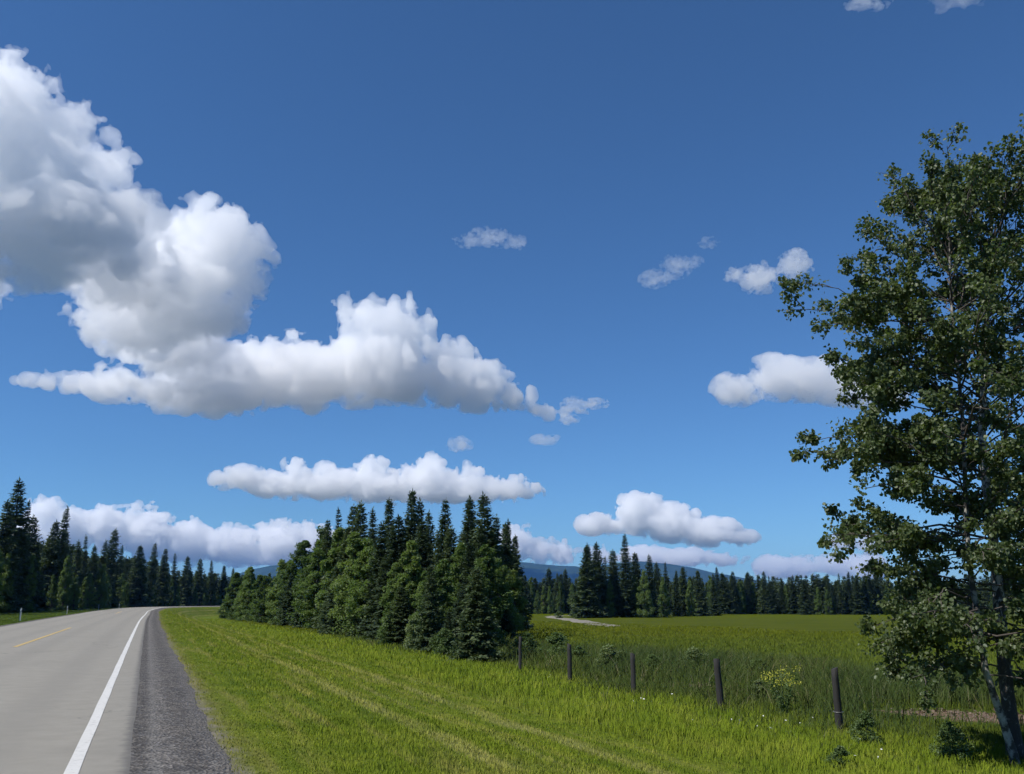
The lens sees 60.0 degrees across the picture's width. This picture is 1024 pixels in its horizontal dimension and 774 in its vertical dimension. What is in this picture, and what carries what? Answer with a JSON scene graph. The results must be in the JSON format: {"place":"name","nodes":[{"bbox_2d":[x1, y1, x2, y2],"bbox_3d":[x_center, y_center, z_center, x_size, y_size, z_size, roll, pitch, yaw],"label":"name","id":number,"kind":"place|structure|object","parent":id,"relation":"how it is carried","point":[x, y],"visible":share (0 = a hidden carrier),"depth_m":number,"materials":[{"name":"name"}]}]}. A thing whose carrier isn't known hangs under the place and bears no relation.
{"place":"outdoors","nodes":[
{"label":"outdoors","id":0,"kind":"place"},
{"bbox_2d":[0,606,203,773],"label":"road","id":1,"kind":"structure","parent":0,"point":[52,687],"depth_m":16.20,"materials":[{"name":"grey asphalt"}]},
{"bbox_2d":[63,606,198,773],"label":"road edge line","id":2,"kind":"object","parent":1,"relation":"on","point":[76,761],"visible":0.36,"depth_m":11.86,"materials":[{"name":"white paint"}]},
{"bbox_2d":[129,606,233,773],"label":"gravel shoulder","id":3,"kind":"object","parent":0,"point":[172,733],"visible":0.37,"depth_m":12.13},
{"bbox_2d":[229,561,767,587],"bbox_3d":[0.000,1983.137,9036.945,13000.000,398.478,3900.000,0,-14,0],"label":"hills","id":4,"kind":"structure","parent":0,"point":[538,572],"depth_m":8367.39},
{"bbox_2d":[0,606,1023,773],"bbox_3d":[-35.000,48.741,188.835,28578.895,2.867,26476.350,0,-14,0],"label":"ground","id":5,"kind":"structure","parent":0,"point":[824,622],"depth_m":18.77,"materials":[{"name":"green plant"}]},
{"bbox_2d":[0,553,15,612],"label":"leafy tree","id":6,"kind":"object","parent":5,"relation":"on","point":[7,573],"visible":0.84,"depth_m":144.43,"materials":[{"name":"green plant"}]},
{"bbox_2d":[0,499,27,612],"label":"spruce tree","id":7,"kind":"object","parent":5,"relation":"on","point":[5,542],"visible":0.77,"depth_m":147.29,"materials":[{"name":"green plant"}]},
{"bbox_2d":[1,476,34,612],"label":"spruce tree","id":8,"kind":"object","parent":5,"relation":"on","point":[19,519],"visible":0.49,"depth_m":155.93,"materials":[{"name":"green plant"}]},
{"bbox_2d":[22,515,50,611],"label":"spruce tree","id":9,"kind":"object","parent":5,"relation":"on","point":[34,536],"visible":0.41,"depth_m":162.19,"materials":[{"name":"green plant"}]},
{"bbox_2d":[35,519,67,609],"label":"spruce tree","id":10,"kind":"object","parent":5,"relation":"on","point":[50,559],"visible":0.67,"depth_m":186.22,"materials":[{"name":"green plant"}]},
{"bbox_2d":[56,506,70,609],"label":"spruce tree","id":11,"kind":"object","parent":5,"relation":"on","point":[63,538],"visible":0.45,"depth_m":192.89,"materials":[{"name":"green plant"}]},
{"bbox_2d":[56,555,74,609],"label":"leafy tree","id":12,"kind":"object","parent":5,"relation":"on","point":[63,582],"visible":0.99,"depth_m":183.07,"materials":[{"name":"green plant"}]},
{"bbox_2d":[70,541,86,608],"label":"spruce tree","id":13,"kind":"object","parent":5,"relation":"on","point":[76,559],"visible":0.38,"depth_m":210.85,"materials":[{"name":"green plant"}]},
{"bbox_2d":[86,544,100,608],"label":"spruce tree","id":14,"kind":"object","parent":5,"relation":"on","point":[92,567],"visible":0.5,"depth_m":225.37,"materials":[{"name":"green plant"}]},
{"bbox_2d":[95,564,108,608],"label":"spruce tree","id":15,"kind":"object","parent":5,"relation":"on","point":[103,589],"visible":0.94,"depth_m":226.05,"materials":[{"name":"green plant"}]},
{"bbox_2d":[102,528,122,607],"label":"spruce tree","id":16,"kind":"object","parent":5,"relation":"on","point":[112,563],"visible":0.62,"depth_m":250.49,"materials":[{"name":"green plant"}]},
{"bbox_2d":[125,544,155,606],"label":"spruce tree","id":17,"kind":"object","parent":5,"relation":"on","point":[138,592],"visible":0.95,"depth_m":277.57,"materials":[{"name":"green plant"}]},
{"bbox_2d":[145,543,159,606],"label":"spruce tree","id":18,"kind":"object","parent":5,"relation":"on","point":[151,570],"visible":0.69,"depth_m":293.73,"materials":[{"name":"green plant"}]},
{"bbox_2d":[150,549,172,606],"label":"spruce tree","id":19,"kind":"object","parent":5,"relation":"on","point":[162,588],"visible":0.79,"depth_m":302.21,"materials":[{"name":"green plant"}]},
{"bbox_2d":[173,556,196,605],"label":"spruce tree","id":20,"kind":"object","parent":5,"relation":"on","point":[185,586],"visible":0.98,"depth_m":321.18,"materials":[{"name":"green plant"}]},
{"bbox_2d":[190,558,208,605],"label":"spruce tree","id":21,"kind":"object","parent":5,"relation":"on","point":[201,589],"visible":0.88,"depth_m":331.61,"materials":[{"name":"green plant"}]},
{"bbox_2d":[222,572,241,619],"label":"leafy tree","id":22,"kind":"object","parent":5,"relation":"on","point":[231,591],"visible":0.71,"depth_m":175.66,"materials":[{"name":"green plant"}]},
{"bbox_2d":[234,566,256,620],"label":"leafy tree","id":23,"kind":"object","parent":5,"relation":"on","point":[246,592],"visible":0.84,"depth_m":153.18,"materials":[{"name":"green plant"}]},
{"bbox_2d":[250,575,272,622],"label":"leafy tree","id":24,"kind":"object","parent":5,"relation":"on","point":[260,613],"visible":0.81,"depth_m":129.47,"materials":[{"name":"green plant"}]},
{"bbox_2d":[265,559,286,624],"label":"leafy tree","id":25,"kind":"object","parent":5,"relation":"on","point":[282,564],"visible":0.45,"depth_m":119.36,"materials":[{"name":"green plant"}]},
{"bbox_2d":[274,566,297,621],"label":"leafy tree","id":26,"kind":"object","parent":5,"relation":"on","point":[285,577],"visible":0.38,"depth_m":112.66,"materials":[{"name":"green plant"}]},
{"bbox_2d":[275,573,298,625],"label":"spruce tree","id":27,"kind":"object","parent":5,"relation":"on","point":[287,608],"visible":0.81,"depth_m":107.26,"materials":[{"name":"green plant"}]},
{"bbox_2d":[272,540,312,621],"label":"leafy tree","id":28,"kind":"object","parent":5,"relation":"on","point":[301,547],"visible":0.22,"depth_m":115.55,"materials":[{"name":"green plant"}]},
{"bbox_2d":[290,548,326,628],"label":"leafy tree","id":29,"kind":"object","parent":5,"relation":"on","point":[317,573],"visible":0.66,"depth_m":92.36,"materials":[{"name":"green plant"}]},
{"bbox_2d":[285,525,332,625],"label":"leafy tree","id":30,"kind":"object","parent":5,"relation":"on","point":[304,571],"visible":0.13,"depth_m":96.74,"materials":[{"name":"green plant"}]},
{"bbox_2d":[304,520,332,627],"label":"spruce tree","id":31,"kind":"object","parent":5,"relation":"on","point":[326,547],"visible":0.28,"depth_m":95.89,"materials":[{"name":"green plant"}]},
{"bbox_2d":[317,567,342,634],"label":"spruce tree","id":32,"kind":"object","parent":5,"relation":"on","point":[325,629],"visible":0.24,"depth_m":74.88,"materials":[{"name":"green plant"}]},
{"bbox_2d":[314,527,347,621],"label":"leafy tree","id":33,"kind":"object","parent":5,"relation":"on","point":[329,563],"visible":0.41,"depth_m":83.95,"materials":[{"name":"green plant"}]},
{"bbox_2d":[322,526,351,624],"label":"spruce tree","id":34,"kind":"object","parent":5,"relation":"on","point":[343,556],"visible":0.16,"depth_m":78.58,"materials":[{"name":"green plant"}]},
{"bbox_2d":[327,531,364,633],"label":"leafy tree","id":35,"kind":"object","parent":5,"relation":"on","point":[353,540],"visible":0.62,"depth_m":73.70,"materials":[{"name":"green plant"}]},
{"bbox_2d":[344,499,369,561],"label":"spruce tree","id":36,"kind":"object","parent":5,"relation":"on","point":[359,518],"visible":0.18,"depth_m":79.18,"materials":[{"name":"green plant"}]},
{"bbox_2d":[334,537,382,636],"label":"leafy tree","id":37,"kind":"object","parent":5,"relation":"on","point":[361,564],"visible":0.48,"depth_m":65.95,"materials":[{"name":"green plant"}]},
{"bbox_2d":[354,521,389,636],"bbox_3d":[-9.502,13.685,62.620,3.396,8.627,3.046,-8,-16,30],"label":"spruce tree","id":38,"kind":"object","parent":5,"relation":"on","point":[379,556],"visible":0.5,"depth_m":62.49,"materials":[{"name":"green plant"}]},
{"bbox_2d":[366,560,388,638],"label":"spruce tree","id":39,"kind":"object","parent":5,"relation":"on","point":[376,617],"visible":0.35,"depth_m":58.06,"materials":[{"name":"green plant"}]},
{"bbox_2d":[374,614,399,644],"bbox_3d":[-7.195,14.456,52.047,1.746,2.314,1.728,1,-14,-6],"label":"shrub","id":40,"kind":"object","parent":5,"relation":"on","point":[386,624],"visible":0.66,"depth_m":51.74,"materials":[{"name":"green plant"}]},
{"bbox_2d":[364,514,410,640],"bbox_3d":[-7.623,12.725,58.572,4.309,8.778,4.350,-3,-13,6],"label":"spruce tree","id":41,"kind":"object","parent":5,"relation":"on","point":[397,545],"visible":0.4,"depth_m":58.71,"materials":[{"name":"green plant"}]},
{"bbox_2d":[379,497,397,564],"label":"spruce tree","id":42,"kind":"object","parent":5,"relation":"on","point":[388,509],"visible":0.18,"depth_m":73.36,"materials":[{"name":"green plant"}]},
{"bbox_2d":[378,562,406,636],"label":"leafy tree","id":43,"kind":"object","parent":5,"relation":"on","point":[389,588],"visible":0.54,"depth_m":56.30,"materials":[{"name":"green plant"}]},
{"bbox_2d":[378,586,414,644],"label":"spruce tree","id":44,"kind":"object","parent":5,"relation":"on","point":[400,613],"visible":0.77,"depth_m":52.06,"materials":[{"name":"green plant"}]},
{"bbox_2d":[395,488,419,567],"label":"spruce tree","id":45,"kind":"object","parent":5,"relation":"on","point":[411,527],"visible":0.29,"depth_m":67.04,"materials":[{"name":"green plant"}]},
{"bbox_2d":[393,540,423,615],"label":"leafy tree","id":46,"kind":"object","parent":5,"relation":"on","point":[412,568],"visible":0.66,"depth_m":53.61,"materials":[{"name":"green plant"}]},
{"bbox_2d":[402,616,423,650],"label":"shrub","id":47,"kind":"object","parent":5,"relation":"on","point":[411,625],"visible":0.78,"depth_m":46.59,"materials":[{"name":"green plant"}]},
{"bbox_2d":[403,519,433,610],"bbox_3d":[-5.754,12.515,56.564,3.531,8.243,3.497,-3,-13,16],"label":"spruce tree","id":48,"kind":"object","parent":5,"relation":"on","point":[425,561],"visible":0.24,"depth_m":56.98,"materials":[{"name":"green plant"}]},
{"bbox_2d":[407,570,444,643],"bbox_3d":[-4.642,12.362,48.510,2.053,4.574,2.174,0,-12,5],"label":"leafy tree","id":49,"kind":"object","parent":5,"relation":"on","point":[420,589],"visible":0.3,"depth_m":48.25,"materials":[{"name":"green plant"}]},
{"bbox_2d":[412,564,445,652],"bbox_3d":[-4.091,11.590,45.497,2.078,5.109,2.136,-7,-15,27],"label":"spruce tree","id":50,"kind":"object","parent":5,"relation":"on","point":[432,625],"visible":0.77,"depth_m":45.33,"materials":[{"name":"green plant"}]},
{"bbox_2d":[422,509,438,571],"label":"spruce tree","id":51,"kind":"object","parent":5,"relation":"on","point":[430,530],"visible":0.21,"depth_m":65.19,"materials":[{"name":"green plant"}]},
{"bbox_2d":[422,558,460,629],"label":"leafy tree","id":52,"kind":"object","parent":5,"relation":"on","point":[441,572],"visible":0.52,"depth_m":50.37,"materials":[{"name":"green plant"}]},
{"bbox_2d":[429,627,457,655],"bbox_3d":[-3.161,12.158,41.837,1.390,1.630,1.617,5,-15,-21],"label":"shrub","id":53,"kind":"object","parent":5,"relation":"on","point":[443,634],"visible":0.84,"depth_m":41.76,"materials":[{"name":"green plant"}]},
{"bbox_2d":[434,497,453,561],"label":"spruce tree","id":54,"kind":"object","parent":5,"relation":"on","point":[445,525],"visible":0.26,"depth_m":70.10,"materials":[{"name":"green plant"}]},
{"bbox_2d":[440,525,463,594],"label":"spruce tree","id":55,"kind":"object","parent":5,"relation":"on","point":[451,549],"visible":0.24,"depth_m":59.00,"materials":[{"name":"green plant"}]},
{"bbox_2d":[443,542,466,623],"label":"leafy tree","id":56,"kind":"object","parent":5,"relation":"on","point":[457,556],"visible":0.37,"depth_m":54.59,"materials":[{"name":"green plant"}]},
{"bbox_2d":[447,590,468,650],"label":"spruce tree","id":57,"kind":"object","parent":5,"relation":"on","point":[458,608],"visible":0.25,"depth_m":43.46,"materials":[{"name":"green plant"}]},
{"bbox_2d":[455,539,476,599],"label":"spruce tree","id":58,"kind":"object","parent":5,"relation":"on","point":[469,566],"visible":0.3,"depth_m":53.80,"materials":[{"name":"green plant"}]},
{"bbox_2d":[459,496,476,570],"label":"spruce tree","id":59,"kind":"object","parent":5,"relation":"on","point":[467,528],"visible":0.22,"depth_m":68.27,"materials":[{"name":"green plant"}]},
{"bbox_2d":[444,567,503,662],"bbox_3d":[-1.588,10.006,38.124,2.694,4.580,2.649,1,-14,-2],"label":"spruce tree","id":60,"kind":"object","parent":5,"relation":"on","point":[477,643],"visible":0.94,"depth_m":37.88,"materials":[{"name":"green plant"}]},
{"bbox_2d":[473,520,498,623],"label":"spruce tree","id":61,"kind":"object","parent":5,"relation":"on","point":[481,540],"visible":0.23,"depth_m":59.18,"materials":[{"name":"green plant"}]},
{"bbox_2d":[465,544,513,647],"bbox_3d":[-1.383,11.736,48.739,3.014,6.099,3.193,3,-13,-8],"label":"leafy tree","id":62,"kind":"object","parent":5,"relation":"on","point":[486,564],"visible":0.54,"depth_m":48.45,"materials":[{"name":"green plant"}]},
{"bbox_2d":[467,491,517,627],"bbox_3d":[-1.860,13.045,64.852,4.445,10.848,4.465,-12,-18,40],"label":"spruce tree","id":63,"kind":"object","parent":5,"relation":"on","point":[487,524],"visible":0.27,"depth_m":64.95,"materials":[{"name":"green plant"}]},
{"bbox_2d":[491,557,519,631],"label":"leafy tree","id":64,"kind":"object","parent":5,"relation":"on","point":[507,581],"visible":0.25,"depth_m":60.38,"materials":[{"name":"green plant"}]},
{"bbox_2d":[501,519,512,589],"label":"spruce tree","id":65,"kind":"object","parent":5,"relation":"on","point":[506,551],"visible":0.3,"depth_m":75.03,"materials":[{"name":"green plant"}]},
{"bbox_2d":[497,603,517,640],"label":"spruce tree","id":66,"kind":"object","parent":5,"relation":"on","point":[506,623],"visible":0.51,"depth_m":55.90,"materials":[{"name":"green plant"}]},
{"bbox_2d":[16,538,1013,613],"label":"forest","id":67,"kind":"object","parent":5,"relation":"on","point":[819,584],"visible":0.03,"depth_m":319.28,"materials":[{"name":"green plant"}]},
{"bbox_2d":[498,522,532,631],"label":"spruce tree","id":68,"kind":"object","parent":5,"relation":"on","point":[513,566],"visible":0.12,"depth_m":82.12,"materials":[{"name":"green plant"}]},
{"bbox_2d":[509,569,528,633],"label":"leafy tree","id":69,"kind":"object","parent":5,"relation":"on","point":[519,603],"visible":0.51,"depth_m":72.84,"materials":[{"name":"green plant"}]},
{"bbox_2d":[511,535,533,629],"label":"spruce tree","id":70,"kind":"object","parent":5,"relation":"on","point":[517,558],"visible":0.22,"depth_m":89.93,"materials":[{"name":"green plant"}]},
{"bbox_2d":[508,631,539,659],"bbox_3d":[0.581,11.496,38.923,1.613,1.504,1.388,10,-17,-36],"label":"shrub","id":71,"kind":"object","parent":5,"relation":"on","point":[527,638],"visible":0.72,"depth_m":38.85,"materials":[{"name":"green plant"}]},
{"bbox_2d":[537,632,567,658],"bbox_3d":[1.924,11.364,38.380,1.781,1.542,1.799,-8,-14,38],"label":"shrub","id":72,"kind":"object","parent":5,"relation":"on","point":[556,638],"visible":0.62,"depth_m":38.17,"materials":[{"name":"green plant"}]},
{"bbox_2d":[568,545,607,617],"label":"spruce tree","id":73,"kind":"object","parent":5,"relation":"on","point":[587,606],"visible":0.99,"depth_m":198.85,"materials":[{"name":"green plant"}]},
{"bbox_2d":[591,542,615,617],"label":"spruce tree","id":74,"kind":"object","parent":5,"relation":"on","point":[599,571],"visible":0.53,"depth_m":204.80,"materials":[{"name":"green plant"}]},
{"bbox_2d":[595,643,624,672],"bbox_3d":[3.622,10.077,32.532,1.299,1.296,1.506,-2,-14,7],"label":"shrub","id":75,"kind":"object","parent":5,"relation":"on","point":[605,651],"visible":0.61,"depth_m":32.46,"materials":[{"name":"green plant"}]},
{"bbox_2d":[603,549,623,617],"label":"spruce tree","id":76,"kind":"object","parent":5,"relation":"on","point":[612,571],"visible":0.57,"depth_m":209.06,"materials":[{"name":"green plant"}]},
{"bbox_2d":[614,533,640,617],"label":"spruce tree","id":77,"kind":"object","parent":5,"relation":"on","point":[626,610],"visible":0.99,"depth_m":206.00,"materials":[{"name":"green plant"}]},
{"bbox_2d":[628,552,651,616],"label":"spruce tree","id":78,"kind":"object","parent":5,"relation":"on","point":[635,570],"visible":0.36,"depth_m":215.14,"materials":[{"name":"green plant"}]},
{"bbox_2d":[636,569,655,617],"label":"leafy tree","id":79,"kind":"object","parent":5,"relation":"on","point":[643,598],"visible":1,"depth_m":203.71,"materials":[{"name":"green plant"}]},
{"bbox_2d":[644,554,660,616],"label":"spruce tree","id":80,"kind":"object","parent":5,"relation":"on","point":[649,568],"visible":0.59,"depth_m":219.06,"materials":[{"name":"green plant"}]},
{"bbox_2d":[657,577,671,616],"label":"leafy tree","id":81,"kind":"object","parent":5,"relation":"on","point":[663,598],"visible":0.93,"depth_m":223.09,"materials":[{"name":"green plant"}]},
{"bbox_2d":[311,631,1023,773],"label":"tall weeds","id":82,"kind":"object","parent":5,"relation":"on","point":[855,682],"visible":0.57,"depth_m":25.01,"materials":[{"name":"green plant"}]},
{"bbox_2d":[671,571,682,615],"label":"spruce tree","id":83,"kind":"object","parent":5,"relation":"on","point":[676,605],"visible":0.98,"depth_m":242.95,"materials":[{"name":"green plant"}]},
{"bbox_2d":[678,566,694,615],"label":"spruce tree","id":84,"kind":"object","parent":5,"relation":"on","point":[683,586],"visible":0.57,"depth_m":248.04,"materials":[{"name":"green plant"}]},
{"bbox_2d":[685,580,697,615],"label":"leafy tree","id":85,"kind":"object","parent":5,"relation":"on","point":[690,609],"visible":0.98,"depth_m":242.72,"materials":[{"name":"green plant"}]},
{"bbox_2d":[691,570,712,615],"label":"spruce tree","id":86,"kind":"object","parent":5,"relation":"on","point":[700,602],"visible":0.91,"depth_m":256.91,"materials":[{"name":"green plant"}]},
{"bbox_2d":[708,573,722,615],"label":"spruce tree","id":87,"kind":"object","parent":5,"relation":"on","point":[715,607],"visible":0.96,"depth_m":263.92,"materials":[{"name":"green plant"}]},
{"bbox_2d":[713,658,723,708],"bbox_3d":[5.064,7.412,21.608,0.231,1.538,0.161,-5,-14,20],"label":"fence post","id":88,"kind":"object","parent":5,"relation":"on","point":[718,683],"visible":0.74,"depth_m":21.61,"materials":[{"name":"grey wood"}]},
{"bbox_2d":[716,572,737,613],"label":"spruce tree","id":89,"kind":"object","parent":5,"relation":"on","point":[724,601],"visible":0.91,"depth_m":304.28,"materials":[{"name":"green plant"}]},
{"bbox_2d":[756,571,776,613],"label":"spruce tree","id":90,"kind":"object","parent":5,"relation":"on","point":[764,601],"visible":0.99,"depth_m":304.28,"materials":[{"name":"green plant"}]},
{"bbox_2d":[761,665,802,712],"bbox_3d":[6.295,7.082,20.760,1.046,1.157,0.897,0,-14,0],"label":"flowering weed","id":91,"kind":"object","parent":5,"relation":"on","point":[782,698],"visible":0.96,"depth_m":20.76,"materials":[{"name":"green plant"}]},
{"bbox_2d":[786,575,800,613],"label":"spruce tree","id":92,"kind":"object","parent":5,"relation":"on","point":[793,605],"visible":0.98,"depth_m":304.10,"materials":[{"name":"green plant"}]},
{"bbox_2d":[797,579,813,614],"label":"spruce tree","id":93,"kind":"object","parent":5,"relation":"on","point":[805,608],"visible":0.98,"depth_m":296.38,"materials":[{"name":"green plant"}]},
{"bbox_2d":[831,667,843,730],"bbox_3d":[6.628,6.519,18.035,0.200,1.576,0.200,-12,-15,42],"label":"fence post","id":94,"kind":"object","parent":5,"relation":"on","point":[837,711],"visible":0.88,"depth_m":18.02,"materials":[{"name":"grey wood"}]},
{"bbox_2d":[824,745,856,767],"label":"shrub","id":95,"kind":"object","parent":5,"relation":"on","point":[840,750],"visible":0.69,"depth_m":13.99,"materials":[{"name":"green plant"}]},
{"bbox_2d":[847,575,870,614],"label":"spruce tree","id":96,"kind":"object","parent":5,"relation":"on","point":[858,602],"visible":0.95,"depth_m":296.15,"materials":[{"name":"green plant"}]},
{"bbox_2d":[847,710,883,746],"bbox_3d":[6.401,6.225,15.986,0.576,0.771,0.582,3,-14,-7],"label":"shrub","id":97,"kind":"object","parent":5,"relation":"on","point":[865,719],"visible":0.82,"depth_m":15.99,"materials":[{"name":"green plant"}]},
{"bbox_2d":[860,576,875,614],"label":"spruce tree","id":98,"kind":"object","parent":5,"relation":"on","point":[864,587],"visible":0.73,"depth_m":299.03,"materials":[{"name":"green plant"}]},
{"bbox_2d":[777,151,1023,763],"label":"aspen tree","id":99,"kind":"object","parent":5,"relation":"on","point":[878,442],"visible":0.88,"depth_m":15.18,"materials":[{"name":"green plant"}]},
{"bbox_2d":[817,113,1023,759],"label":"aspen tree","id":100,"kind":"object","parent":5,"relation":"on","point":[959,659],"visible":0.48,"depth_m":15.56,"materials":[{"name":"green plant"}]},
{"bbox_2d":[929,721,975,759],"bbox_3d":[7.286,5.933,14.705,0.742,0.752,0.641,-6,-15,24],"label":"shrub","id":101,"kind":"object","parent":5,"relation":"on","point":[950,734],"visible":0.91,"depth_m":14.68,"materials":[{"name":"green plant"}]},
{"bbox_2d":[961,181,1023,640],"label":"aspen tree","id":102,"kind":"object","parent":5,"relation":"on","point":[1004,399],"visible":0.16,"depth_m":17.95,"materials":[{"name":"green plant"}]},
{"bbox_2d":[0,0,1023,588],"label":"sky","id":103,"kind":"structure","parent":0,"point":[269,268],"materials":[{"name":"blue"}]},
{"bbox_2d":[676,681,1023,721],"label":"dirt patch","id":104,"kind":"object","parent":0,"point":[958,711],"visible":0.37,"depth_m":20.05,"materials":[{"name":"brown soil"}]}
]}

